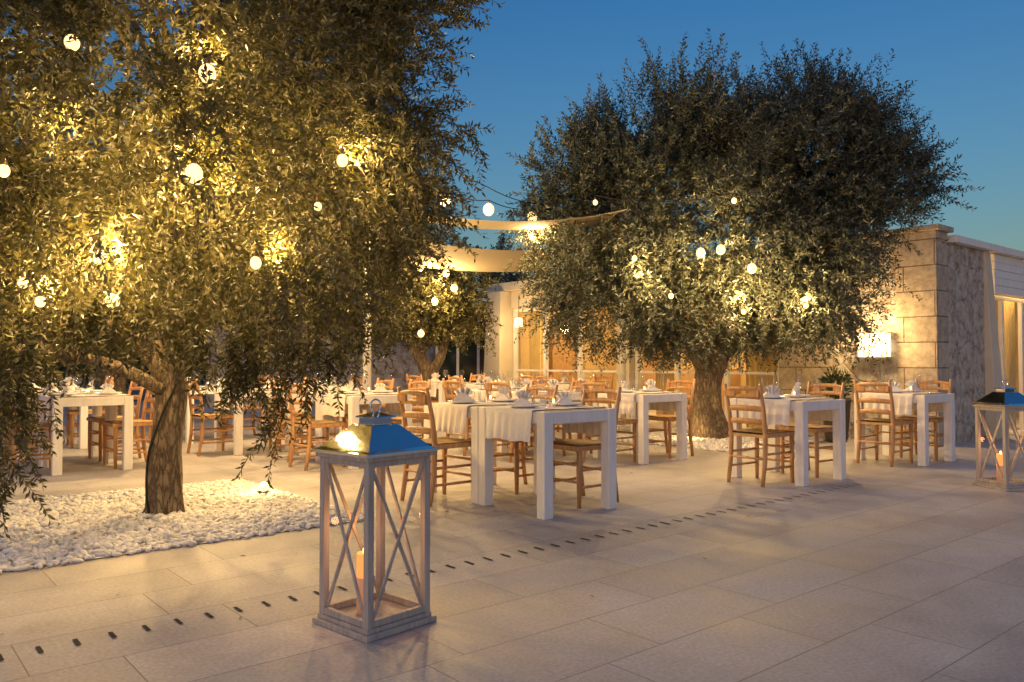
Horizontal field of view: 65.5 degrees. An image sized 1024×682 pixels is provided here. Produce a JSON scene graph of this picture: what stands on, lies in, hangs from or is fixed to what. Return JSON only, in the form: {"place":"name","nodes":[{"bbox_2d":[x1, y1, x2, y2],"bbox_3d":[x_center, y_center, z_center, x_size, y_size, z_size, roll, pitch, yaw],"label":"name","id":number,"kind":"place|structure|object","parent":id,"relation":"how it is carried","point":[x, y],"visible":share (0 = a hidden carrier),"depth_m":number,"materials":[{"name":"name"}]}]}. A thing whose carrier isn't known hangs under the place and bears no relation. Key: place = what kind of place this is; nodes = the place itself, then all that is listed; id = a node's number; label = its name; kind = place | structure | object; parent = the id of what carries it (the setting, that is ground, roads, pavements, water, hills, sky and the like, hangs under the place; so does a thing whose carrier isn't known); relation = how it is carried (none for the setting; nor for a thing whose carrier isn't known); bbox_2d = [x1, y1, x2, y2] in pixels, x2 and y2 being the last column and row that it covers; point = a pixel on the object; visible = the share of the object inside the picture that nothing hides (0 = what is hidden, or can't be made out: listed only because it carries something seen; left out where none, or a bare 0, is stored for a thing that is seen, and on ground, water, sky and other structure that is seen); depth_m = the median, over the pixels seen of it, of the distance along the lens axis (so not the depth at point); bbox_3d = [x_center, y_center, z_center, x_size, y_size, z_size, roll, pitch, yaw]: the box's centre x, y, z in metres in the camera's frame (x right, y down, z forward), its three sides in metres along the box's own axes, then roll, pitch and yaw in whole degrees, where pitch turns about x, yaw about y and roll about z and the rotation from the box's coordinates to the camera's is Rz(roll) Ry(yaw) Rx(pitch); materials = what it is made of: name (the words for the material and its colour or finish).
{"place":"outdoors","nodes":[
{"label":"outdoors","id":0,"kind":"place"},
{"bbox_2d":[13,365,205,400],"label":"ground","id":1,"kind":"structure","parent":0,"point":[135,392],"depth_m":34.30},
{"bbox_2d":[436,302,485,393],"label":"glazed pavilion","id":2,"kind":"structure","parent":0,"point":[456,362],"depth_m":18.69,"materials":[{"name":"clear glass"}]},
{"bbox_2d":[484,291,521,383],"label":"end column","id":3,"kind":"structure","parent":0,"point":[501,362],"depth_m":17.10,"materials":[{"name":"beige paint"}]},
{"bbox_2d":[0,399,1023,681],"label":"stone paving","id":4,"kind":"structure","parent":0,"point":[898,571],"depth_m":3.95,"materials":[{"name":"stone"}]},
{"bbox_2d":[0,383,64,476],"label":"wooden chair","id":5,"kind":"object","parent":4,"relation":"on","point":[45,426],"visible":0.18,"depth_m":7.87,"materials":[{"name":"brown wood"}]},
{"bbox_2d":[18,389,87,448],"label":"dining table","id":6,"kind":"object","parent":4,"relation":"on","point":[83,429],"visible":0.17,"depth_m":10.07,"materials":[{"name":"white paint"}]},
{"bbox_2d":[29,393,106,466],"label":"dining table","id":7,"kind":"object","parent":4,"relation":"on","point":[96,411],"visible":0.07,"depth_m":9.26,"materials":[{"name":"white paint"}]},
{"bbox_2d":[40,395,132,475],"bbox_3d":[-4.400,0.940,8.228,0.720,0.751,0.780,1,-2,-38],"label":"dining table","id":8,"kind":"object","parent":4,"relation":"on","point":[111,402],"visible":0.66,"depth_m":8.10,"materials":[{"name":"white paint"}]},
{"bbox_2d":[38,393,134,419],"bbox_3d":[-4.400,0.674,8.235,0.822,0.234,0.540,1,-2,-38],"label":"table runner","id":9,"kind":"object","parent":8,"relation":"on","point":[45,398],"visible":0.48,"depth_m":8.12,"materials":[{"name":"fabric"}]},
{"bbox_2d":[94,392,121,393],"bbox_3d":[-4.248,0.549,8.385,0.264,0.020,0.264,0,-2,0],"label":"dinner plate","id":10,"kind":"object","parent":9,"relation":"on","point":[108,393],"visible":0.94,"depth_m":8.30,"materials":[{"name":"ceramic"}]},
{"bbox_2d":[100,383,115,392],"bbox_3d":[-4.247,0.498,8.376,0.178,0.103,0.094,1,-2,-45],"label":"folded napkin","id":11,"kind":"object","parent":10,"relation":"on","point":[107,387],"visible":0.81,"depth_m":8.36,"materials":[{"name":"fabric"}]},
{"bbox_2d":[65,377,113,447],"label":"wooden chair","id":12,"kind":"object","parent":4,"relation":"on","point":[70,426],"visible":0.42,"depth_m":10.37,"materials":[{"name":"brown wood"}]},
{"bbox_2d":[86,381,144,460],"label":"wooden chair","id":13,"kind":"object","parent":4,"relation":"on","point":[99,419],"visible":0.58,"depth_m":9.09,"materials":[{"name":"brown wood"}]},
{"bbox_2d":[101,390,154,468],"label":"wooden chair","id":14,"kind":"object","parent":4,"relation":"on","point":[142,422],"visible":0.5,"depth_m":8.47,"materials":[{"name":"brown wood"}]},
{"bbox_2d":[2,89,317,429],"bbox_3d":[-6.346,-1.282,13.350,5.454,5.656,4.846,1,-2,-31],"label":"olive tree","id":15,"kind":"object","parent":4,"relation":"on","point":[119,384],"visible":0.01,"depth_m":12.81,"materials":[{"name":"green plant"}]},
{"bbox_2d":[147,392,185,442],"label":"wooden chair","id":16,"kind":"object","parent":4,"relation":"on","point":[151,416],"visible":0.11,"depth_m":10.85,"materials":[{"name":"brown wood"}]},
{"bbox_2d":[0,478,363,573],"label":"pebble bed","id":17,"kind":"object","parent":4,"relation":"on","point":[82,527],"visible":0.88,"depth_m":5.26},
{"bbox_2d":[0,0,504,538],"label":"olive tree","id":18,"kind":"object","parent":17,"relation":"on","point":[262,136],"visible":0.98,"depth_m":4.67,"materials":[{"name":"green plant"}]},
{"bbox_2d":[0,34,808,336],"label":"string lights","id":19,"kind":"object","parent":18,"relation":"attached to","point":[193,170],"visible":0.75,"depth_m":4.51,"materials":[{"name":"beige"}]},
{"bbox_2d":[257,482,269,494],"bbox_3d":[-2.000,1.187,6.411,0.110,0.103,0.108,0,-2,0],"label":"ground uplight","id":20,"kind":"object","parent":17,"relation":"on","point":[262,485],"visible":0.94,"depth_m":6.38,"materials":[{"name":"metal"}]},
{"bbox_2d":[185,387,233,443],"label":"dining table","id":21,"kind":"object","parent":4,"relation":"on","point":[187,429],"visible":0.06,"depth_m":10.68,"materials":[{"name":"white paint"}]},
{"bbox_2d":[187,379,233,455],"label":"wooden chair","id":22,"kind":"object","parent":4,"relation":"on","point":[202,428],"visible":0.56,"depth_m":9.51,"materials":[{"name":"brown wood"}]},
{"bbox_2d":[225,375,267,437],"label":"wooden chair","id":23,"kind":"object","parent":4,"relation":"on","point":[253,427],"visible":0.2,"depth_m":11.54,"materials":[{"name":"brown wood"}]},
{"bbox_2d":[214,390,289,455],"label":"dining table","id":24,"kind":"object","parent":4,"relation":"on","point":[238,437],"visible":0.2,"depth_m":9.40,"materials":[{"name":"white paint"}]},
{"bbox_2d":[1,269,540,390],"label":"hedge","id":25,"kind":"object","parent":4,"relation":"on","point":[63,369],"visible":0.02,"depth_m":22.31,"materials":[{"name":"green plant"}]},
{"bbox_2d":[267,377,316,449],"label":"wooden chair","id":26,"kind":"object","parent":4,"relation":"on","point":[279,441],"visible":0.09,"depth_m":10.12,"materials":[{"name":"brown wood"}]},
{"bbox_2d":[270,379,314,461],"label":"wooden chair","id":27,"kind":"object","parent":4,"relation":"on","point":[290,421],"visible":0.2,"depth_m":8.91,"materials":[{"name":"brown wood"}]},
{"bbox_2d":[287,381,347,470],"bbox_3d":[-2.059,0.869,8.348,0.523,0.906,0.432,1,-2,-40],"label":"wooden chair","id":28,"kind":"object","parent":4,"relation":"on","point":[326,424],"visible":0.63,"depth_m":8.29,"materials":[{"name":"brown wood"}]},
{"bbox_2d":[206,325,434,406],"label":"garden wall","id":29,"kind":"structure","parent":4,"relation":"on","point":[404,360],"depth_m":19.29,"materials":[{"name":"stone"}]},
{"bbox_2d":[290,392,370,461],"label":"dining table","id":30,"kind":"object","parent":4,"relation":"on","point":[317,418],"visible":0.12,"depth_m":8.84,"materials":[{"name":"white paint"}]},
{"bbox_2d":[293,390,369,410],"bbox_3d":[-2.092,0.702,9.303,0.822,0.234,0.540,1,-2,-38],"label":"table runner","id":31,"kind":"object","parent":30,"relation":"on","point":[361,406],"visible":0.27,"depth_m":9.21,"materials":[{"name":"fabric"}]},
{"bbox_2d":[319,394,411,468],"bbox_3d":[-1.600,0.952,8.678,0.720,0.751,0.780,1,-2,-38],"label":"dining table","id":32,"kind":"object","parent":4,"relation":"on","point":[353,402],"visible":0.3,"depth_m":8.37,"materials":[{"name":"white paint"}]},
{"bbox_2d":[321,392,400,416],"bbox_3d":[-1.600,0.686,8.685,0.822,0.234,0.540,1,-2,-38],"label":"table runner","id":33,"kind":"object","parent":32,"relation":"on","point":[333,410],"visible":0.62,"depth_m":8.54,"materials":[{"name":"fabric"}]},
{"bbox_2d":[363,226,370,412],"bbox_3d":[-2.000,-0.362,11.013,0.240,3.500,0.240,0,-2,0],"label":"sail post","id":34,"kind":"object","parent":4,"relation":"on","point":[367,384],"depth_m":10.95,"materials":[{"name":"white paint"}]},
{"bbox_2d":[341,378,393,427],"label":"wooden chair","id":35,"kind":"object","parent":4,"relation":"on","point":[390,387],"visible":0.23,"depth_m":9.61,"materials":[{"name":"brown wood"}]},
{"bbox_2d":[312,399,437,642],"bbox_3d":[-0.581,0.716,3.382,0.377,0.943,0.377,-1,-2,42],"label":"floor lantern","id":36,"kind":"object","parent":4,"relation":"on","point":[369,443],"visible":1,"depth_m":3.33,"materials":[{"name":"grey wood"}]},
{"bbox_2d":[315,225,502,399],"bbox_3d":[-2.021,-0.288,15.236,3.551,3.732,3.157,0,-2,-18],"label":"olive tree","id":37,"kind":"object","parent":4,"relation":"on","point":[457,313],"visible":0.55,"depth_m":14.69,"materials":[{"name":"green plant"}]},
{"bbox_2d":[379,233,570,271],"bbox_3d":[-0.450,-1.475,13.193,3.700,0.461,2.300,0,-2,0],"label":"shade sail","id":38,"kind":"object","parent":37,"relation":"attached to","point":[489,260],"visible":0.49,"depth_m":13.14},
{"bbox_2d":[391,379,430,438],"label":"wooden chair","id":39,"kind":"object","parent":4,"relation":"on","point":[412,386],"visible":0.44,"depth_m":9.02,"materials":[{"name":"brown wood"}]},
{"bbox_2d":[406,374,438,411],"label":"wooden chair","id":40,"kind":"object","parent":4,"relation":"on","point":[418,378],"visible":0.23,"depth_m":12.94,"materials":[{"name":"brown wood"}]},
{"bbox_2d":[0,483,861,660],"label":"drainage channel","id":41,"kind":"object","parent":4,"relation":"on","point":[77,641],"visible":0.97,"depth_m":3.79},
{"bbox_2d":[397,387,470,505],"bbox_3d":[-0.605,0.816,6.355,0.523,0.906,0.432,1,-2,-42],"label":"wooden chair","id":42,"kind":"object","parent":4,"relation":"on","point":[444,444],"visible":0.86,"depth_m":6.23,"materials":[{"name":"brown wood"}]},
{"bbox_2d":[343,209,538,299],"bbox_3d":[-2.349,-1.058,24.109,7.460,5.681,5.196,0,-2,0],"label":"olive tree","id":43,"kind":"object","parent":4,"relation":"on","point":[510,276],"visible":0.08,"depth_m":23.29,"materials":[{"name":"green plant"}]},
{"bbox_2d":[416,382,471,426],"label":"dining table","id":44,"kind":"object","parent":4,"relation":"on","point":[441,393],"visible":0.23,"depth_m":12.92,"materials":[{"name":"fabric"}]},
{"bbox_2d":[419,382,473,396],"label":"table runner","id":45,"kind":"object","parent":44,"relation":"on","point":[432,391],"visible":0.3,"depth_m":13.02,"materials":[{"name":"fabric"}]},
{"bbox_2d":[442,378,470,455],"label":"wooden chair","id":46,"kind":"object","parent":4,"relation":"on","point":[445,385],"visible":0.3,"depth_m":9.42,"materials":[{"name":"brown wood"}]},
{"bbox_2d":[424,403,536,503],"bbox_3d":[-0.228,0.900,6.687,0.720,0.751,0.780,1,-2,-38],"label":"dining table","id":47,"kind":"object","parent":4,"relation":"on","point":[473,412],"visible":0.22,"depth_m":6.22,"materials":[{"name":"white paint"}]},
{"bbox_2d":[429,401,537,433],"bbox_3d":[-0.228,0.634,6.694,0.822,0.234,0.540,1,-2,-38],"label":"table runner","id":48,"kind":"object","parent":47,"relation":"on","point":[450,417],"visible":0.59,"depth_m":6.45,"materials":[{"name":"fabric"}]},
{"bbox_2d":[447,400,478,402],"bbox_3d":[-0.405,0.501,6.582,0.264,0.020,0.264,0,-2,0],"label":"dinner plate","id":49,"kind":"object","parent":48,"relation":"on","point":[451,401],"visible":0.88,"depth_m":6.48,"materials":[{"name":"ceramic"}]},
{"bbox_2d":[453,387,474,400],"bbox_3d":[-0.397,0.442,6.575,0.208,0.120,0.109,0,-2,-1],"label":"folded napkin","id":50,"kind":"object","parent":49,"relation":"on","point":[462,393],"visible":0.79,"depth_m":6.54,"materials":[{"name":"fabric"}]},
{"bbox_2d":[488,398,517,401],"bbox_3d":[-0.076,0.508,6.844,0.264,0.020,0.264,0,-2,0],"label":"dinner plate","id":51,"kind":"object","parent":48,"relation":"on","point":[513,399],"visible":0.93,"depth_m":6.76,"materials":[{"name":"ceramic"}]},
{"bbox_2d":[494,386,511,399],"bbox_3d":[-0.067,0.447,6.845,0.168,0.124,0.089,-1,-2,37],"label":"folded napkin","id":52,"kind":"object","parent":51,"relation":"on","point":[503,391],"visible":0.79,"depth_m":6.83,"materials":[{"name":"fabric"}]},
{"bbox_2d":[459,390,515,449],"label":"dining table","id":53,"kind":"object","parent":4,"relation":"on","point":[493,393],"visible":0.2,"depth_m":9.49,"materials":[{"name":"white paint"}]},
{"bbox_2d":[469,389,533,401],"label":"table runner","id":54,"kind":"object","parent":53,"relation":"on","point":[476,393],"visible":0.19,"depth_m":9.63,"materials":[{"name":"fabric"}]},
{"bbox_2d":[484,379,533,462],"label":"wooden chair","id":55,"kind":"object","parent":4,"relation":"on","point":[487,388],"visible":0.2,"depth_m":8.85,"materials":[{"name":"brown wood"}]},
{"bbox_2d":[493,384,558,494],"bbox_3d":[0.092,0.831,6.915,0.523,0.906,0.432,1,-2,-40],"label":"wooden chair","id":56,"kind":"object","parent":4,"relation":"on","point":[521,453],"visible":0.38,"depth_m":6.91,"materials":[{"name":"brown wood"}]},
{"bbox_2d":[507,377,553,450],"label":"wooden chair","id":57,"kind":"object","parent":4,"relation":"on","point":[534,384],"visible":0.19,"depth_m":10.40,"materials":[{"name":"brown wood"}]},
{"bbox_2d":[497,392,587,456],"bbox_3d":[0.350,0.968,9.278,0.720,0.751,0.780,1,-2,-38],"label":"dining table","id":58,"kind":"object","parent":4,"relation":"on","point":[572,397],"visible":0.21,"depth_m":9.11,"materials":[{"name":"white paint"}]},
{"bbox_2d":[507,390,579,401],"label":"table runner","id":59,"kind":"object","parent":58,"relation":"on","point":[514,396],"visible":0.22,"depth_m":9.19,"materials":[{"name":"fabric"}]},
{"bbox_2d":[479,407,616,519],"bbox_3d":[0.264,0.884,6.069,0.720,0.751,0.780,1,-2,-38],"label":"dining table","id":60,"kind":"object","parent":4,"relation":"on","point":[546,420],"visible":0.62,"depth_m":5.94,"materials":[{"name":"white paint"}]},
{"bbox_2d":[485,404,605,441],"bbox_3d":[0.264,0.618,6.076,0.822,0.234,0.540,1,-2,-38],"label":"table runner","id":61,"kind":"object","parent":60,"relation":"on","point":[508,423],"visible":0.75,"depth_m":5.91,"materials":[{"name":"fabric"}]},
{"bbox_2d":[506,404,540,407],"bbox_3d":[0.087,0.485,5.964,0.264,0.020,0.264,0,-2,0],"label":"dinner plate","id":62,"kind":"object","parent":61,"relation":"on","point":[524,406],"visible":0.94,"depth_m":5.87,"materials":[{"name":"ceramic"}]},
{"bbox_2d":[514,390,531,404],"bbox_3d":[0.091,0.426,5.957,0.164,0.121,0.086,0,-2,10],"label":"folded napkin","id":63,"kind":"object","parent":62,"relation":"on","point":[523,396],"visible":0.79,"depth_m":5.95,"materials":[{"name":"fabric"}]},
{"bbox_2d":[550,402,581,405],"bbox_3d":[0.416,0.492,6.226,0.264,0.020,0.264,0,-2,0],"label":"dinner plate","id":64,"kind":"object","parent":61,"relation":"on","point":[572,404],"visible":0.82,"depth_m":6.13,"materials":[{"name":"ceramic"}]},
{"bbox_2d":[555,392,573,403],"bbox_3d":[0.408,0.445,6.208,0.165,0.095,0.087,0,-2,-15],"label":"folded napkin","id":65,"kind":"object","parent":64,"relation":"on","point":[563,397],"visible":0.79,"depth_m":6.19,"materials":[{"name":"fabric"}]},
{"bbox_2d":[555,378,594,455],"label":"wooden chair","id":66,"kind":"object","parent":4,"relation":"on","point":[574,384],"visible":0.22,"depth_m":9.62,"materials":[{"name":"brown wood"}]},
{"bbox_2d":[553,386,621,508],"bbox_3d":[0.557,0.815,6.292,0.523,0.906,0.432,1,-2,-40],"label":"wooden chair","id":67,"kind":"object","parent":4,"relation":"on","point":[579,445],"visible":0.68,"depth_m":6.25,"materials":[{"name":"brown wood"}]},
{"bbox_2d":[587,374,613,405],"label":"wooden chair","id":68,"kind":"object","parent":4,"relation":"on","point":[598,379],"visible":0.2,"depth_m":12.97,"materials":[{"name":"brown wood"}]},
{"bbox_2d":[579,380,637,462],"bbox_3d":[1.042,0.878,8.697,0.523,0.906,0.432,1,-2,-42],"label":"wooden chair","id":69,"kind":"object","parent":4,"relation":"on","point":[621,421],"visible":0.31,"depth_m":8.66,"materials":[{"name":"brown wood"}]},
{"bbox_2d":[617,294,630,426],"bbox_3d":[1.900,-0.194,13.610,0.240,3.300,0.240,0,-2,0],"label":"sail post","id":70,"kind":"object","parent":4,"relation":"on","point":[622,374],"visible":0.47,"depth_m":13.55,"materials":[{"name":"white paint"}]},
{"bbox_2d":[616,301,642,418],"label":"column","id":71,"kind":"structure","parent":4,"relation":"on","point":[630,373],"depth_m":14.51,"materials":[{"name":"beige paint"}]},
{"bbox_2d":[511,273,716,308],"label":"lintel","id":72,"kind":"structure","parent":71,"relation":"on","point":[516,302],"depth_m":16.86,"materials":[{"name":"beige paint"}]},
{"bbox_2d":[593,392,686,464],"bbox_3d":[1.446,0.962,9.048,0.720,0.751,0.780,1,-2,-38],"label":"dining table","id":73,"kind":"object","parent":4,"relation":"on","point":[642,401],"visible":0.55,"depth_m":8.86,"materials":[{"name":"white paint"}]},
{"bbox_2d":[599,391,678,414],"bbox_3d":[1.446,0.696,9.055,0.822,0.234,0.540,1,-2,-38],"label":"table runner","id":74,"kind":"object","parent":73,"relation":"on","point":[626,405],"visible":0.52,"depth_m":8.93,"materials":[{"name":"fabric"}]},
{"bbox_2d":[649,378,694,458],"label":"wooden chair","id":75,"kind":"object","parent":4,"relation":"on","point":[664,417],"visible":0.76,"depth_m":9.30,"materials":[{"name":"brown wood"}]},
{"bbox_2d":[616,427,825,451],"bbox_3d":[2.791,1.369,11.269,2.433,0.129,2.409,1,-2,-40],"label":"pebble bed","id":76,"kind":"object","parent":4,"relation":"on","point":[713,444],"visible":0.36,"depth_m":10.59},
{"bbox_2d":[494,28,983,438],"bbox_3d":[2.986,-1.435,11.237,6.499,5.853,4.715,0,-2,0],"label":"olive tree","id":77,"kind":"object","parent":76,"relation":"on","point":[743,146],"visible":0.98,"depth_m":10.21,"materials":[{"name":"green plant"}]},
{"bbox_2d":[426,209,626,229],"bbox_3d":[0.051,-1.609,10.553,2.927,0.271,1.414,0,-2,8],"label":"shade sail","id":78,"kind":"object","parent":77,"relation":"attached to","point":[517,225],"visible":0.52,"depth_m":10.37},
{"bbox_2d":[724,383,794,486],"bbox_3d":[2.254,0.841,7.279,0.523,0.906,0.432,1,-2,-36],"label":"wooden chair","id":79,"kind":"object","parent":4,"relation":"on","point":[764,433],"visible":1,"depth_m":7.21,"materials":[{"name":"brown wood"}]},
{"bbox_2d":[513,295,1023,429],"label":"window frames","id":80,"kind":"structure","parent":4,"relation":"on","point":[727,377],"depth_m":13.03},
{"bbox_2d":[519,294,1023,412],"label":"interior walls","id":81,"kind":"structure","parent":4,"relation":"on","point":[558,362],"depth_m":18.44,"materials":[{"name":"paint"}]},
{"bbox_2d":[485,235,1023,291],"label":"roof","id":82,"kind":"structure","parent":81,"relation":"on","point":[991,248],"depth_m":11.80,"materials":[{"name":"white paint"}]},
{"bbox_2d":[990,254,1023,297],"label":"siding fascia","id":83,"kind":"structure","parent":81,"relation":"attached to","point":[1008,275],"depth_m":12.06,"materials":[{"name":"white paint"}]},
{"bbox_2d":[529,301,1015,428],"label":"curtains","id":84,"kind":"object","parent":4,"relation":"on","point":[753,380],"visible":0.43,"depth_m":13.20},
{"bbox_2d":[729,398,845,486],"bbox_3d":[2.606,0.922,7.548,0.720,0.751,0.780,1,-2,-38],"label":"dining table","id":85,"kind":"object","parent":4,"relation":"on","point":[801,408],"visible":0.67,"depth_m":7.42,"materials":[{"name":"white paint"}]},
{"bbox_2d":[739,397,833,425],"bbox_3d":[2.606,0.656,7.555,0.822,0.234,0.540,1,-2,-38],"label":"table runner","id":86,"kind":"object","parent":85,"relation":"on","point":[778,412],"visible":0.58,"depth_m":7.36,"materials":[{"name":"fabric"}]},
{"bbox_2d":[763,396,786,398],"bbox_3d":[2.429,0.524,7.444,0.264,0.020,0.264,0,-2,0],"label":"dinner plate","id":87,"kind":"object","parent":86,"relation":"on","point":[774,397],"visible":0.66,"depth_m":7.34,"materials":[{"name":"ceramic"}]},
{"bbox_2d":[763,385,780,396],"bbox_3d":[2.426,0.469,7.457,0.196,0.114,0.103,0,-2,7],"label":"folded napkin","id":88,"kind":"object","parent":87,"relation":"on","point":[771,390],"visible":0.79,"depth_m":7.45,"materials":[{"name":"fabric"}]},
{"bbox_2d":[779,250,831,437],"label":"front wall","id":89,"kind":"structure","parent":4,"relation":"on","point":[792,375],"depth_m":11.86,"materials":[{"name":"stone"}]},
{"bbox_2d":[778,381,844,477],"bbox_3d":[2.971,0.856,7.861,0.523,0.906,0.432,1,-2,-36],"label":"wooden chair","id":90,"kind":"object","parent":4,"relation":"on","point":[816,429],"visible":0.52,"depth_m":7.86,"materials":[{"name":"brown wood"}]},
{"bbox_2d":[817,366,853,441],"bbox_3d":[4.466,0.858,10.963,0.494,1.060,0.550,0,-2,0],"label":"potted plant","id":91,"kind":"object","parent":4,"relation":"on","point":[832,378],"visible":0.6,"depth_m":10.89,"materials":[{"name":"green plant"}]},
{"bbox_2d":[832,238,897,442],"bbox_3d":[5.062,-0.005,11.281,0.340,2.800,0.930,1,-2,-40],"label":"rough panel front","id":92,"kind":"object","parent":4,"relation":"on","point":[862,372],"visible":0.36,"depth_m":11.04,"materials":[{"name":"stone"}]},
{"bbox_2d":[857,332,891,357],"bbox_3d":[4.978,0.056,10.940,0.175,0.344,0.400,1,-2,-40],"label":"wall lamp","id":93,"kind":"object","parent":92,"relation":"attached to","point":[887,341],"visible":0.66,"depth_m":10.83,"materials":[{"name":"beige"}]},
{"bbox_2d":[853,380,913,466],"bbox_3d":[4.027,0.876,8.644,0.523,0.906,0.432,1,-2,-38],"label":"wooden chair","id":94,"kind":"object","parent":4,"relation":"on","point":[892,422],"visible":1,"depth_m":8.58,"materials":[{"name":"brown wood"}]},
{"bbox_2d":[854,393,954,465],"bbox_3d":[4.386,0.958,8.908,0.720,0.751,0.780,1,-2,-38],"label":"dining table","id":95,"kind":"object","parent":4,"relation":"on","point":[922,401],"visible":0.61,"depth_m":8.78,"materials":[{"name":"white paint"}]},
{"bbox_2d":[864,392,943,414],"bbox_3d":[4.386,0.692,8.915,0.822,0.234,0.540,1,-2,-38],"label":"table runner","id":96,"kind":"object","parent":95,"relation":"on","point":[904,404],"visible":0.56,"depth_m":8.69,"materials":[{"name":"fabric"}]},
{"bbox_2d":[895,230,948,445],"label":"corner pier","id":97,"kind":"structure","parent":4,"relation":"on","point":[922,333],"depth_m":10.56,"materials":[{"name":"stone"}]},
{"bbox_2d":[786,223,953,248],"bbox_3d":[4.958,-1.466,11.427,0.480,0.070,2.410,1,-2,-40],"label":"coping stone","id":98,"kind":"object","parent":97,"relation":"on","point":[943,228],"visible":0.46,"depth_m":10.55,"materials":[{"name":"stone"}]},
{"bbox_2d":[898,378,951,460],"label":"wooden chair","id":99,"kind":"object","parent":4,"relation":"on","point":[944,385],"visible":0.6,"depth_m":9.18,"materials":[{"name":"brown wood"}]},
{"bbox_2d":[948,243,985,443],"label":"rough wall side","id":100,"kind":"structure","parent":4,"relation":"on","point":[966,322],"depth_m":11.02,"materials":[{"name":"stone"}]},
{"bbox_2d":[983,251,1002,438],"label":"buttress","id":101,"kind":"structure","parent":4,"relation":"on","point":[993,375],"depth_m":11.43,"materials":[{"name":"beige paint"}]},
{"bbox_2d":[971,380,1023,491],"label":"floor lantern","id":102,"kind":"object","parent":4,"relation":"on","point":[1006,400],"visible":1,"depth_m":6.93,"materials":[{"name":"grey wood"}]},
{"bbox_2d":[0,0,1023,362],"label":"sky","id":103,"kind":"structure","parent":0,"point":[965,58],"materials":[{"name":"blue"}]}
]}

